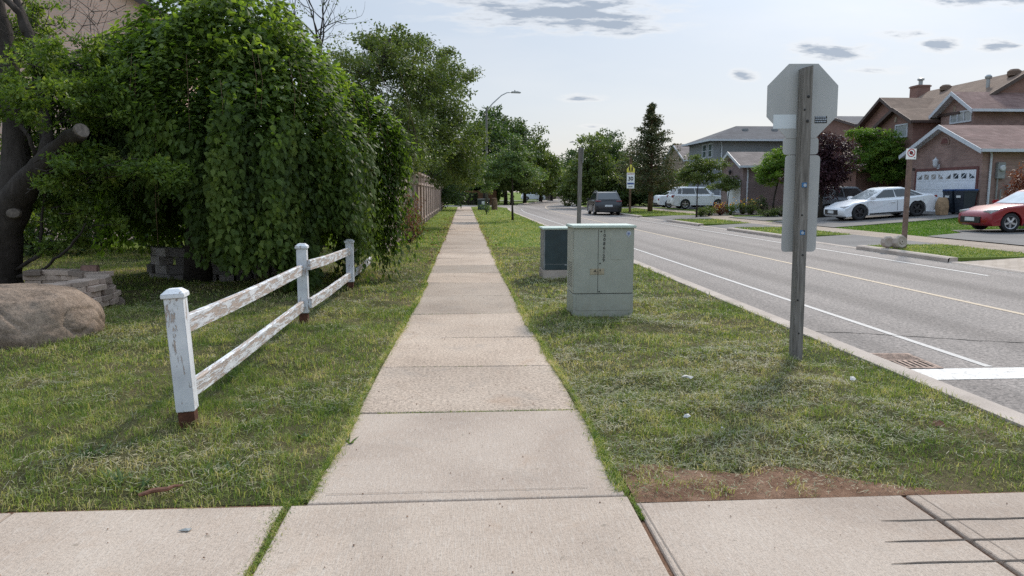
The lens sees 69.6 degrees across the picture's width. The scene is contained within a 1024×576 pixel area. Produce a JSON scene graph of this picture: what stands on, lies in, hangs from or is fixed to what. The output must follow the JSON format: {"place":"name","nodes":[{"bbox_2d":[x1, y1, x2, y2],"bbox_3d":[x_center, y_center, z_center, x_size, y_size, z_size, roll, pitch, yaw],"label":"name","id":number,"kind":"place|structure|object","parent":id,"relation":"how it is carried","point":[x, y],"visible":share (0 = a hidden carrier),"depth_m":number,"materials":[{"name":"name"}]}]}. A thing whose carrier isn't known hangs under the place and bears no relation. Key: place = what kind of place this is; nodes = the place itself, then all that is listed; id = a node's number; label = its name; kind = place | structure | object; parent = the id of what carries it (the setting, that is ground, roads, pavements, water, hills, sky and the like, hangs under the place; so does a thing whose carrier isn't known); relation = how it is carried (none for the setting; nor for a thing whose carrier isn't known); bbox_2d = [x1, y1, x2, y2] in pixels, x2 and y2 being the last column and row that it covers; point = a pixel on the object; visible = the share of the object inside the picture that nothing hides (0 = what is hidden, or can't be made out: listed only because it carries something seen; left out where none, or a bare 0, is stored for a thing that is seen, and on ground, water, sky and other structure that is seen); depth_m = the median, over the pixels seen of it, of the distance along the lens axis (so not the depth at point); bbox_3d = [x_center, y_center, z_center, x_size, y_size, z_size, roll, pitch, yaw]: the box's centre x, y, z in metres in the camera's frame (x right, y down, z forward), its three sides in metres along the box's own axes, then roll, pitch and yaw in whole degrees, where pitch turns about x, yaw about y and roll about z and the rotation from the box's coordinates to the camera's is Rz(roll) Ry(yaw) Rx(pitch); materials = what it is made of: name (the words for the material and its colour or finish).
{"place":"outdoors","nodes":[
{"label":"outdoors","id":0,"kind":"place"},
{"bbox_2d":[0,0,203,239],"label":"brick house","id":1,"kind":"structure","parent":0,"point":[79,17],"depth_m":22.35,"materials":[{"name":"brown"}]},
{"bbox_2d":[0,247,436,513],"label":"lawn","id":2,"kind":"structure","parent":0,"point":[235,502],"depth_m":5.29,"materials":[{"name":"plant"}]},
{"bbox_2d":[0,283,104,351],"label":"boulder","id":3,"kind":"object","parent":2,"relation":"on","point":[35,315],"visible":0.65,"depth_m":7.30,"materials":[{"name":"stone"}]},
{"bbox_2d":[0,170,110,256],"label":"garden shrub","id":4,"kind":"object","parent":2,"relation":"on","point":[31,250],"visible":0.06,"depth_m":17.25,"materials":[{"name":"green plant"}]},
{"bbox_2d":[23,268,124,309],"bbox_3d":[-5.888,0.067,9.644,1.404,0.446,2.829,-3,8,-22],"label":"stone planter","id":5,"kind":"object","parent":2,"relation":"on","point":[100,287],"visible":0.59,"depth_m":9.79,"materials":[{"name":"stone"}]},
{"bbox_2d":[0,0,192,283],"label":"old tree","id":6,"kind":"object","parent":2,"relation":"on","point":[26,180],"visible":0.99,"depth_m":10.16,"materials":[{"name":"green plant"}]},
{"bbox_2d":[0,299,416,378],"bbox_3d":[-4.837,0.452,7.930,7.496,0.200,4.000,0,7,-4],"label":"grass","id":7,"kind":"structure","parent":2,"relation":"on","point":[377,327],"depth_m":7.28,"materials":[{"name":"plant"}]},
{"bbox_2d":[0,265,424,496],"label":"grass clippings","id":8,"kind":"object","parent":2,"relation":"on","point":[187,455],"depth_m":5.27,"materials":[{"name":"plant"}]},
{"bbox_2d":[146,245,279,281],"bbox_3d":[-5.199,-0.443,13.016,2.529,0.588,1.350,-2,8,-13],"label":"stone planter","id":9,"kind":"object","parent":2,"relation":"on","point":[161,265],"visible":0.38,"depth_m":12.56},
{"bbox_2d":[24,0,424,293],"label":"weeping tree","id":10,"kind":"object","parent":2,"relation":"on","point":[272,181],"visible":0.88,"depth_m":10.84,"materials":[{"name":"green plant"}]},
{"bbox_2d":[24,245,438,306],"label":"grass","id":11,"kind":"structure","parent":2,"relation":"on","point":[147,257],"depth_m":12.76,"materials":[{"name":"plant"}]},
{"bbox_2d":[160,239,371,427],"bbox_3d":[-2.411,-0.077,9.415,0.231,1.122,9.836,0,7,-4],"label":"rail fence","id":12,"kind":"object","parent":2,"relation":"on","point":[182,323],"visible":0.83,"depth_m":5.39,"materials":[{"name":"paint"}]},
{"bbox_2d":[297,345,393,501],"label":"edge grass","id":13,"kind":"structure","parent":2,"relation":"on","point":[338,445],"depth_m":4.56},
{"bbox_2d":[388,270,430,348],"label":"edge grass","id":14,"kind":"structure","parent":2,"relation":"on","point":[425,284],"depth_m":9.02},
{"bbox_2d":[23,207,456,249],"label":"lawn","id":15,"kind":"structure","parent":0,"point":[432,231],"depth_m":24.74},
{"bbox_2d":[248,0,371,247],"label":"bare tree","id":16,"kind":"object","parent":15,"relation":"on","point":[322,21],"visible":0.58,"depth_m":19.51,"materials":[{"name":"brown plant"}]},
{"bbox_2d":[298,22,484,182],"bbox_3d":[-3.503,-4.426,21.855,4.488,6.224,6.039,2,8,18],"label":"garden tree","id":17,"kind":"object","parent":15,"relation":"on","point":[367,68],"visible":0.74,"depth_m":20.60,"materials":[{"name":"green plant"}]},
{"bbox_2d":[366,216,453,248],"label":"grass","id":18,"kind":"structure","parent":15,"relation":"on","point":[436,229],"depth_m":27.34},
{"bbox_2d":[396,192,427,242],"bbox_3d":[-3.007,-2.009,21.294,1.186,1.634,3.481,0,7,-4],"label":"wilted shrub","id":19,"kind":"object","parent":15,"relation":"on","point":[411,228],"visible":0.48,"depth_m":21.26,"materials":[{"name":"green plant"}]},
{"bbox_2d":[347,21,477,98],"bbox_3d":[-3.938,-5.756,27.009,7.276,7.533,2.759,-6,10,-40],"label":"garden tree","id":20,"kind":"object","parent":15,"relation":"on","point":[449,51],"visible":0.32,"depth_m":26.29,"materials":[{"name":"green plant"}]},
{"bbox_2d":[382,163,443,252],"bbox_3d":[-4.670,-5.181,42.621,0.120,2.450,50.390,0,7,-4],"label":"board fence","id":21,"kind":"object","parent":15,"relation":"on","point":[432,204],"visible":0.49,"depth_m":34.43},
{"bbox_2d":[401,61,498,192],"bbox_3d":[-2.816,-5.781,28.895,4.994,7.092,9.170,0,7,-4],"label":"garden tree","id":22,"kind":"object","parent":15,"relation":"on","point":[450,146],"visible":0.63,"depth_m":29.40,"materials":[{"name":"green plant"}]},
{"bbox_2d":[433,147,484,207],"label":"garden tree","id":23,"kind":"object","parent":15,"relation":"on","point":[450,191],"visible":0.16,"depth_m":60.62,"materials":[{"name":"green plant"}]},
{"bbox_2d":[360,207,575,413],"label":"sidewalk","id":24,"kind":"structure","parent":0,"point":[501,348],"depth_m":6.98,"materials":[{"name":"concrete"}]},
{"bbox_2d":[443,192,536,204],"bbox_3d":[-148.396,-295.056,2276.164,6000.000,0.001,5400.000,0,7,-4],"label":"ground","id":25,"kind":"structure","parent":0,"point":[517,196],"depth_m":161.17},
{"bbox_2d":[461,106,512,198],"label":"street tree","id":26,"kind":"object","parent":25,"relation":"on","point":[498,132],"visible":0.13,"depth_m":93.17,"materials":[{"name":"green plant"}]},
{"bbox_2d":[476,104,511,190],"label":"street tree","id":27,"kind":"object","parent":25,"relation":"on","point":[495,116],"visible":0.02,"depth_m":104.75,"materials":[{"name":"green plant"}]},
{"bbox_2d":[487,106,541,204],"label":"street tree","id":28,"kind":"object","parent":25,"relation":"on","point":[519,130],"visible":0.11,"depth_m":101.89,"materials":[{"name":"green plant"}]},
{"bbox_2d":[491,146,549,204],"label":"street tree","id":29,"kind":"object","parent":25,"relation":"on","point":[505,185],"visible":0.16,"depth_m":95.39,"materials":[{"name":"green plant"}]},
{"bbox_2d":[501,117,563,202],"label":"street tree","id":30,"kind":"object","parent":25,"relation":"on","point":[554,170],"visible":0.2,"depth_m":109.44,"materials":[{"name":"green plant"}]},
{"bbox_2d":[517,150,565,201],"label":"street tree","id":31,"kind":"object","parent":25,"relation":"on","point":[550,188],"visible":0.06,"depth_m":119.61,"materials":[{"name":"green plant"}]},
{"bbox_2d":[727,228,781,237],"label":"kerb","id":32,"kind":"structure","parent":25,"relation":"on","point":[768,234],"depth_m":28.12,"materials":[{"name":"concrete"}]},
{"bbox_2d":[501,207,1023,427],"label":"kerb","id":33,"kind":"structure","parent":25,"relation":"on","point":[986,405],"depth_m":6.53,"materials":[{"name":"concrete"}]},
{"bbox_2d":[856,245,957,262],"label":"kerb","id":34,"kind":"structure","parent":25,"relation":"on","point":[925,256],"depth_m":18.51,"materials":[{"name":"concrete"}]},
{"bbox_2d":[948,261,1023,273],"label":"kerb","id":35,"kind":"structure","parent":25,"relation":"on","point":[989,267],"depth_m":15.78,"materials":[{"name":"concrete"}]},
{"bbox_2d":[471,207,540,247],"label":"boulevard grass","id":36,"kind":"structure","parent":0,"point":[517,231],"depth_m":27.45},
{"bbox_2d":[475,167,499,213],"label":"young tree","id":37,"kind":"object","parent":36,"relation":"on","point":[485,187],"visible":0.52,"depth_m":49.43,"materials":[{"name":"green plant"}]},
{"bbox_2d":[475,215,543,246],"bbox_3d":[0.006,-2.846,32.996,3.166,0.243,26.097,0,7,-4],"label":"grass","id":38,"kind":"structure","parent":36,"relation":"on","point":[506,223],"depth_m":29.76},
{"bbox_2d":[479,132,548,219],"bbox_3d":[0.065,-5.747,38.247,3.798,4.608,2.989,0,7,-4],"label":"young tree","id":39,"kind":"object","parent":36,"relation":"on","point":[513,169],"visible":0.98,"depth_m":38.01,"materials":[{"name":"green plant"}]},
{"bbox_2d":[577,147,583,223],"bbox_3d":[2.000,-2.709,21.904,0.120,2.907,0.460,0,7,-4],"label":"sign post","id":40,"kind":"object","parent":36,"relation":"on","point":[580,162],"visible":0.67,"depth_m":21.74,"materials":[{"name":"grey wood"}]},
{"bbox_2d":[0,410,1023,575],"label":"foreground sidewalk","id":41,"kind":"structure","parent":0,"point":[445,529],"depth_m":3.32,"materials":[{"name":"concrete"}]},
{"bbox_2d":[238,282,644,575],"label":"joint grass","id":42,"kind":"structure","parent":41,"relation":"on","point":[268,541],"depth_m":3.40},
{"bbox_2d":[339,487,1023,575],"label":"tooled lines","id":43,"kind":"object","parent":41,"relation":"on","point":[651,520],"visible":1,"depth_m":3.52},
{"bbox_2d":[881,517,1023,563],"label":"ramp grooves","id":44,"kind":"object","parent":41,"relation":"on","point":[959,539],"visible":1,"depth_m":3.20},
{"bbox_2d":[0,213,1023,575],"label":"walk bedding","id":45,"kind":"object","parent":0,"point":[658,551],"visible":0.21,"depth_m":3.53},
{"bbox_2d":[151,0,1023,191],"label":"sky","id":46,"kind":"structure","parent":0,"point":[579,67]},
{"bbox_2d":[621,208,694,216],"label":"boulevard grass","id":47,"kind":"structure","parent":0,"point":[653,215],"depth_m":47.32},
{"bbox_2d":[627,157,634,212],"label":"speed sign","id":48,"kind":"object","parent":47,"relation":"on","point":[630,174],"visible":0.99,"depth_m":52.36,"materials":[{"name":"white metal"}]},
{"bbox_2d":[613,102,686,211],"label":"spruce tree","id":49,"kind":"object","parent":47,"relation":"on","point":[654,178],"visible":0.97,"depth_m":54.96,"materials":[{"name":"green plant"}]},
{"bbox_2d":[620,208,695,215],"bbox_3d":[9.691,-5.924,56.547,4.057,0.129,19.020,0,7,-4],"label":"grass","id":50,"kind":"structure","parent":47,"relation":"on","point":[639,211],"depth_m":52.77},
{"bbox_2d":[654,206,700,208],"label":"driveway","id":51,"kind":"structure","parent":0,"point":[689,207],"depth_m":63.50,"materials":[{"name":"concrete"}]},
{"bbox_2d":[666,187,720,208],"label":"parked car","id":52,"kind":"object","parent":51,"relation":"on","point":[684,197],"visible":0.85,"depth_m":59.20,"materials":[{"name":"white paint"}]},
{"bbox_2d":[646,215,710,219],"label":"driveway apron","id":53,"kind":"object","parent":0,"point":[676,217],"visible":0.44,"depth_m":44.55,"materials":[{"name":"concrete"}]},
{"bbox_2d":[672,153,732,216],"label":"young tree","id":54,"kind":"object","parent":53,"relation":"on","point":[702,167],"visible":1,"depth_m":42.87,"materials":[{"name":"green plant"}]},
{"bbox_2d":[679,219,744,225],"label":"boulevard grass","id":55,"kind":"structure","parent":0,"point":[706,224],"depth_m":35.08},
{"bbox_2d":[672,218,747,223],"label":"grass","id":56,"kind":"structure","parent":55,"relation":"on","point":[703,221],"depth_m":37.44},
{"bbox_2d":[490,247,1023,495],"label":"boulevard grass","id":57,"kind":"structure","parent":0,"point":[990,487],"depth_m":5.14,"materials":[{"name":"plant"}]},
{"bbox_2d":[498,269,548,346],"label":"edge grass","id":58,"kind":"structure","parent":57,"relation":"on","point":[541,341],"depth_m":8.78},
{"bbox_2d":[539,226,567,278],"bbox_3d":[0.857,-0.604,12.968,0.720,0.943,0.630,0,7,-4],"label":"utility cabinet","id":59,"kind":"object","parent":57,"relation":"on","point":[553,250],"visible":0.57,"depth_m":12.68,"materials":[{"name":"metal"}]},
{"bbox_2d":[537,345,631,492],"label":"edge grass","id":60,"kind":"structure","parent":57,"relation":"on","point":[571,391],"depth_m":4.60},
{"bbox_2d":[566,223,636,316],"bbox_3d":[1.077,-0.200,9.043,0.774,1.158,0.520,-1,7,-5],"label":"utility cabinet","id":61,"kind":"object","parent":57,"relation":"on","point":[600,261],"visible":0.99,"depth_m":8.82,"materials":[{"name":"metal"}]},
{"bbox_2d":[489,246,721,302],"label":"grass","id":62,"kind":"structure","parent":57,"relation":"on","point":[649,275],"depth_m":12.56,"materials":[{"name":"plant"}]},
{"bbox_2d":[512,297,866,367],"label":"grass","id":63,"kind":"structure","parent":57,"relation":"on","point":[675,310],"depth_m":7.76,"materials":[{"name":"plant"}]},
{"bbox_2d":[500,255,1023,475],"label":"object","id":64,"kind":"object","parent":57,"relation":"on","point":[733,395],"depth_m":5.25,"materials":[{"name":"plant"}]},
{"bbox_2d":[557,353,1023,502],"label":"grass","id":65,"kind":"structure","parent":57,"relation":"on","point":[805,412],"depth_m":4.79,"materials":[{"name":"plant"}]},
{"bbox_2d":[617,464,971,502],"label":"bare earth","id":66,"kind":"structure","parent":57,"relation":"on","point":[845,489],"depth_m":3.77,"materials":[{"name":"soil"}]},
{"bbox_2d":[620,456,940,498],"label":"straw bits","id":67,"kind":"object","parent":66,"relation":"on","point":[878,461],"visible":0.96,"depth_m":3.83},
{"bbox_2d":[766,64,837,359],"bbox_3d":[2.539,-0.566,6.479,0.630,2.747,0.107,-1,7,-4],"label":"stop sign","id":68,"kind":"object","parent":57,"relation":"on","point":[802,105],"visible":0.95,"depth_m":6.42,"materials":[{"name":"grey metal"}]},
{"bbox_2d":[508,199,1023,413],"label":"road","id":69,"kind":"structure","parent":0,"point":[911,314],"depth_m":12.21,"materials":[{"name":"asphalt"}]},
{"bbox_2d":[587,191,621,214],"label":"parked car","id":70,"kind":"object","parent":69,"relation":"on","point":[611,202],"visible":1,"depth_m":51.35,"materials":[{"name":"paint"}]},
{"bbox_2d":[521,209,989,366],"bbox_3d":[2.472,-3.338,38.089,0.444,0.001,63.082,0,7,-3],"label":"edge line","id":71,"kind":"object","parent":69,"relation":"on","point":[929,346],"visible":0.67,"depth_m":9.26,"materials":[{"name":"paint"}]},
{"bbox_2d":[545,203,1023,314],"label":"line","id":72,"kind":"object","parent":69,"relation":"on","point":[848,276],"visible":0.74,"depth_m":13.40,"materials":[{"name":"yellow paint"}]},
{"bbox_2d":[871,353,942,368],"bbox_3d":[3.710,0.700,7.094,0.540,0.010,0.620,0,7,0],"label":"storm drain","id":73,"kind":"object","parent":69,"relation":"on","point":[908,360],"visible":0.65,"depth_m":7.07,"materials":[{"name":"metal"}]},
{"bbox_2d":[911,367,1023,379],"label":"stop bar","id":74,"kind":"object","parent":69,"relation":"on","point":[976,373],"depth_m":6.61,"materials":[{"name":"paint"}]},
{"bbox_2d":[732,215,817,220],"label":"driveway","id":75,"kind":"structure","parent":0,"point":[764,218],"depth_m":40.63,"materials":[{"name":"concrete"}]},
{"bbox_2d":[817,186,862,216],"bbox_3d":[17.682,-4.577,39.237,4.682,1.660,2.200,0,7,-4],"label":"parked car","id":76,"kind":"object","parent":75,"relation":"on","point":[845,193],"visible":0.12,"depth_m":38.34,"materials":[{"name":"grey paint"}]},
{"bbox_2d":[739,227,851,236],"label":"boulevard grass","id":77,"kind":"structure","parent":0,"point":[816,235],"depth_m":25.98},
{"bbox_2d":[735,226,849,234],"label":"grass","id":78,"kind":"structure","parent":77,"relation":"on","point":[778,229],"depth_m":28.58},
{"bbox_2d":[626,206,1023,252],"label":"sidewalk","id":79,"kind":"structure","parent":0,"point":[1004,247],"depth_m":25.12,"materials":[{"name":"concrete"}]},
{"bbox_2d":[635,203,1023,245],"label":"front lawn","id":80,"kind":"structure","parent":0,"point":[952,225],"depth_m":29.65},
{"bbox_2d":[619,164,687,205],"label":"front garden tree","id":81,"kind":"object","parent":80,"relation":"on","point":[643,197],"visible":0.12,"depth_m":72.49,"materials":[{"name":"green plant"}]},
{"bbox_2d":[664,144,688,186],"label":"house","id":82,"kind":"structure","parent":80,"relation":"on","point":[681,154],"depth_m":78.85,"materials":[{"name":"beige brick"}]},
{"bbox_2d":[704,174,740,207],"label":"young tree","id":83,"kind":"object","parent":80,"relation":"on","point":[726,183],"visible":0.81,"depth_m":48.72,"materials":[{"name":"green plant"}]},
{"bbox_2d":[681,126,785,212],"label":"sided house","id":84,"kind":"structure","parent":80,"relation":"on","point":[742,149],"depth_m":60.47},
{"bbox_2d":[727,180,740,212],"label":"garage door","id":85,"kind":"structure","parent":84,"relation":"in","point":[735,193],"depth_m":49.38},
{"bbox_2d":[752,146,786,208],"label":"weeping mulberry","id":86,"kind":"object","parent":80,"relation":"on","point":[773,165],"visible":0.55,"depth_m":45.09,"materials":[{"name":"green plant"}]},
{"bbox_2d":[778,131,865,217],"bbox_3d":[15.897,-5.960,37.563,4.115,4.984,3.467,0,7,-4],"label":"purple tree","id":87,"kind":"object","parent":80,"relation":"on","point":[834,160],"visible":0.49,"depth_m":36.86,"materials":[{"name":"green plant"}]},
{"bbox_2d":[843,126,908,186],"bbox_3d":[20.131,-6.363,40.345,4.227,4.977,3.258,0,7,-4],"label":"weeping mulberry","id":88,"kind":"object","parent":80,"relation":"on","point":[878,149],"visible":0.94,"depth_m":39.75,"materials":[{"name":"green plant"}]},
{"bbox_2d":[826,98,940,190],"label":"brick house","id":89,"kind":"structure","parent":80,"relation":"on","point":[910,120],"depth_m":41.12,"materials":[{"name":"brown"}]},
{"bbox_2d":[837,217,1023,236],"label":"grass","id":90,"kind":"structure","parent":80,"relation":"on","point":[926,231],"depth_m":28.40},
{"bbox_2d":[899,69,1023,211],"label":"brick house","id":91,"kind":"structure","parent":80,"relation":"on","point":[974,139],"depth_m":35.05,"materials":[{"name":"red"}]},
{"bbox_2d":[916,169,975,211],"bbox_3d":[20.275,-4.543,34.585,0.032,1.930,4.320,0,7,-4],"label":"garage door","id":92,"kind":"structure","parent":91,"relation":"in","point":[933,182],"depth_m":34.60,"materials":[{"name":"white metal"}]},
{"bbox_2d":[949,110,971,123],"bbox_3d":[22.590,-8.611,37.043,0.070,0.592,1.621,0,7,-4],"label":"window","id":93,"kind":"structure","parent":91,"relation":"in","point":[965,115],"depth_m":36.94,"materials":[{"name":"white glass"}]},
{"bbox_2d":[1000,161,1023,198],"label":"red shrub","id":94,"kind":"object","parent":80,"relation":"on","point":[1018,177],"visible":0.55,"depth_m":28.75,"materials":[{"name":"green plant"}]},
{"bbox_2d":[818,116,863,148],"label":"house","id":95,"kind":"structure","parent":0,"point":[838,125],"depth_m":55.59,"materials":[{"name":"brick"}]},
{"bbox_2d":[774,211,958,226],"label":"driveway","id":96,"kind":"structure","parent":0,"point":[866,220],"depth_m":32.61,"materials":[{"name":"concrete"}]},
{"bbox_2d":[824,187,936,219],"bbox_3d":[16.838,-3.917,33.774,4.582,1.380,2.140,-4,8,-3],"label":"parked car","id":97,"kind":"object","parent":96,"relation":"on","point":[876,200],"visible":0.98,"depth_m":32.97,"materials":[{"name":"white paint"}]},
{"bbox_2d":[935,197,948,214],"bbox_3d":[19.170,-3.648,32.804,0.440,0.795,0.340,0,7,-4],"label":"yard waste bag","id":98,"kind":"object","parent":96,"relation":"on","point":[942,206],"visible":0.98,"depth_m":32.67,"materials":[{"name":"paper"}]},
{"bbox_2d":[954,189,977,212],"bbox_3d":[20.004,-3.808,32.484,0.760,1.110,0.640,-1,8,-9],"label":"wheeled bin","id":99,"kind":"object","parent":96,"relation":"on","point":[965,198],"visible":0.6,"depth_m":32.24,"materials":[{"name":"plastic"}]},
{"bbox_2d":[816,235,934,246],"bbox_3d":[10.986,-1.351,23.379,2.260,0.415,4.800,0,7,-4],"label":"driveway apron","id":100,"kind":"object","parent":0,"point":[851,240],"visible":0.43,"depth_m":23.59,"materials":[{"name":"concrete"}]},
{"bbox_2d":[868,244,1023,261],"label":"boulevard grass","id":101,"kind":"structure","parent":0,"point":[972,258],"depth_m":17.42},
{"bbox_2d":[902,149,916,247],"bbox_3d":[10.518,-2.321,19.598,0.280,2.734,0.103,-1,7,-4],"label":"no stopping sign","id":102,"kind":"object","parent":101,"relation":"on","point":[910,155],"visible":0.93,"depth_m":19.53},
{"bbox_2d":[868,243,1023,256],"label":"grass","id":103,"kind":"structure","parent":101,"relation":"on","point":[964,251],"depth_m":18.56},
{"bbox_2d":[931,229,1023,244],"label":"driveway","id":104,"kind":"structure","parent":0,"point":[1016,237],"depth_m":23.82,"materials":[{"name":"concrete"}]},
{"bbox_2d":[958,190,1023,231],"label":"parked car","id":105,"kind":"object","parent":104,"relation":"on","point":[1005,214],"visible":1,"depth_m":25.49,"materials":[{"name":"red paint"}]},
{"bbox_2d":[960,258,1023,270],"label":"driveway apron","id":106,"kind":"object","parent":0,"point":[1015,263],"visible":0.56,"depth_m":16.38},
{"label":"boulevard grass","id":107,"kind":"structure","parent":0,"visible":0},
{"bbox_2d":[549,158,588,205],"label":"front garden tree","id":108,"kind":"object","parent":107,"relation":"on","point":[567,194],"visible":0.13,"depth_m":84.48,"materials":[{"name":"green plant"}]},
{"bbox_2d":[561,132,625,202],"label":"front garden tree","id":109,"kind":"object","parent":107,"relation":"on","point":[597,174],"visible":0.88,"depth_m":71.77,"materials":[{"name":"green plant"}]},
{"bbox_2d":[594,129,639,165],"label":"front garden tree","id":110,"kind":"object","parent":107,"relation":"on","point":[614,151],"visible":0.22,"depth_m":87.41,"materials":[{"name":"green plant"}]},
{"bbox_2d":[607,157,644,205],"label":"front garden tree","id":111,"kind":"object","parent":107,"relation":"on","point":[626,201],"visible":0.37,"depth_m":73.74,"materials":[{"name":"green plant"}]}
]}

